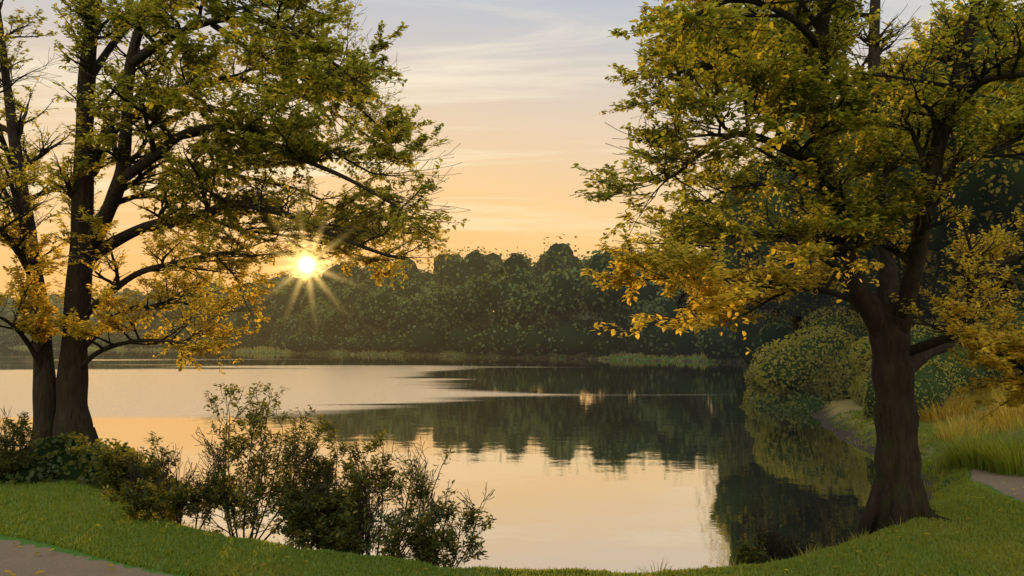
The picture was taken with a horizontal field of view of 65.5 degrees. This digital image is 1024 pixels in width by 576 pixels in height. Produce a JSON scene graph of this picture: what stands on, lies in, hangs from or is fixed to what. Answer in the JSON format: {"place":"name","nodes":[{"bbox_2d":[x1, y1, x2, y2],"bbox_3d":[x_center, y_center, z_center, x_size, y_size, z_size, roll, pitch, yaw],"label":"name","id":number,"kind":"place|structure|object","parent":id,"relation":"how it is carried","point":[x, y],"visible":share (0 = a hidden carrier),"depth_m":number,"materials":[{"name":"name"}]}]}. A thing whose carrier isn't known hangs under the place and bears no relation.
{"place":"outdoors","nodes":[
{"label":"outdoors","id":0,"kind":"place"},
{"bbox_2d":[0,348,875,572],"bbox_3d":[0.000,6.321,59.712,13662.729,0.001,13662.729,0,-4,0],"label":"water","id":1,"kind":"structure","parent":0,"point":[623,466],"depth_m":19.22,"materials":[{"name":"liquid"}]},
{"bbox_2d":[0,310,1023,575],"bbox_3d":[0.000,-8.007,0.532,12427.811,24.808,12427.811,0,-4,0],"label":"ground","id":2,"kind":"structure","parent":0,"point":[26,560],"depth_m":10.15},
{"bbox_2d":[0,408,38,478],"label":"shrub","id":3,"kind":"object","parent":2,"relation":"on","point":[23,423],"depth_m":10.71,"materials":[{"name":"green plant"}]},
{"bbox_2d":[0,431,182,515],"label":"shrubs","id":4,"kind":"object","parent":2,"relation":"on","point":[88,449],"visible":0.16,"depth_m":11.08,"materials":[{"name":"green plant"}]},
{"bbox_2d":[89,431,179,495],"bbox_3d":[-5.013,2.447,10.698,1.248,1.110,0.914,0,-4,0],"label":"shrub","id":5,"kind":"object","parent":2,"relation":"on","point":[115,476],"depth_m":10.46,"materials":[{"name":"green plant"}]},
{"bbox_2d":[99,440,236,528],"bbox_3d":[-3.691,2.216,8.676,1.443,1.114,0.995,0,-4,0],"label":"shrub","id":6,"kind":"object","parent":2,"relation":"on","point":[144,494],"depth_m":8.52,"materials":[{"name":"green plant"}]},
{"bbox_2d":[0,0,469,450],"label":"tree","id":7,"kind":"object","parent":2,"relation":"on","point":[309,119],"depth_m":11.66,"materials":[{"name":"green plant"}]},
{"bbox_2d":[182,382,338,540],"bbox_3d":[-2.715,1.923,8.599,1.701,1.862,1.669,0,-4,0],"label":"shrub","id":8,"kind":"object","parent":2,"relation":"on","point":[234,443],"depth_m":8.36,"materials":[{"name":"green plant"}]},
{"bbox_2d":[262,428,397,549],"bbox_3d":[-1.847,2.224,8.408,1.413,1.477,1.392,0,-4,0],"label":"shrub","id":9,"kind":"object","parent":2,"relation":"on","point":[293,519],"depth_m":8.18,"materials":[{"name":"green plant"}]},
{"bbox_2d":[297,456,400,554],"bbox_3d":[-1.640,2.328,8.052,1.056,1.195,0.925,0,-4,0],"label":"shrub","id":10,"kind":"object","parent":2,"relation":"on","point":[318,523],"depth_m":7.97,"materials":[{"name":"green plant"}]},
{"bbox_2d":[294,429,457,558],"bbox_3d":[-1.381,2.181,7.890,1.155,1.447,1.703,3,-5,-43],"label":"shrub","id":11,"kind":"object","parent":2,"relation":"on","point":[345,507],"depth_m":7.64,"materials":[{"name":"green plant"}]},
{"bbox_2d":[8,345,764,363],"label":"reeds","id":12,"kind":"object","parent":2,"relation":"on","point":[702,356],"visible":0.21,"depth_m":120.64,"materials":[{"name":"green plant"}]},
{"bbox_2d":[373,488,497,568],"bbox_3d":[-0.709,2.361,7.460,1.164,1.081,0.734,0,-4,0],"label":"shrub","id":13,"kind":"object","parent":2,"relation":"on","point":[436,535],"depth_m":7.39,"materials":[{"name":"green plant"}]},
{"bbox_2d":[23,427,958,538],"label":"tree roots","id":14,"kind":"object","parent":2,"relation":"on","point":[899,491],"visible":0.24,"depth_m":8.69,"materials":[{"name":"brown plant"}]},
{"bbox_2d":[0,243,1023,363],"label":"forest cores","id":15,"kind":"object","parent":2,"relation":"on","point":[573,338],"visible":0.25,"depth_m":120.88,"materials":[{"name":"green plant"}]},
{"bbox_2d":[0,234,1023,363],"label":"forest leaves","id":16,"kind":"object","parent":15,"relation":"on","point":[487,310],"visible":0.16,"depth_m":131.72,"materials":[{"name":"green plant"}]},
{"bbox_2d":[0,394,1023,575],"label":"lawn grass","id":17,"kind":"structure","parent":2,"relation":"on","point":[31,518],"depth_m":7.41,"materials":[{"name":"green plant"}]},
{"bbox_2d":[4,482,1023,575],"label":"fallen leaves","id":18,"kind":"object","parent":2,"relation":"on","point":[263,564],"visible":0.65,"depth_m":7.05,"materials":[{"name":"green plant"}]},
{"bbox_2d":[99,372,1023,574],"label":"tall grass","id":19,"kind":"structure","parent":2,"relation":"on","point":[973,449],"depth_m":12.91,"materials":[{"name":"green plant"}]},
{"bbox_2d":[731,518,815,564],"bbox_3d":[2.462,2.516,7.515,0.796,0.574,0.637,0,-4,0],"label":"shrub","id":20,"kind":"object","parent":2,"relation":"on","point":[773,548],"depth_m":7.48,"materials":[{"name":"green plant"}]},
{"bbox_2d":[570,0,1023,533],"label":"tree","id":21,"kind":"object","parent":2,"relation":"on","point":[799,92],"depth_m":7.67,"materials":[{"name":"green plant"}]},
{"bbox_2d":[700,0,1023,420],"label":"bushes","id":22,"kind":"object","parent":2,"relation":"on","point":[820,378],"depth_m":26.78,"materials":[{"name":"green plant"}]},
{"bbox_2d":[0,0,1023,311],"label":"sky","id":23,"kind":"structure","parent":0,"point":[521,85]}
]}

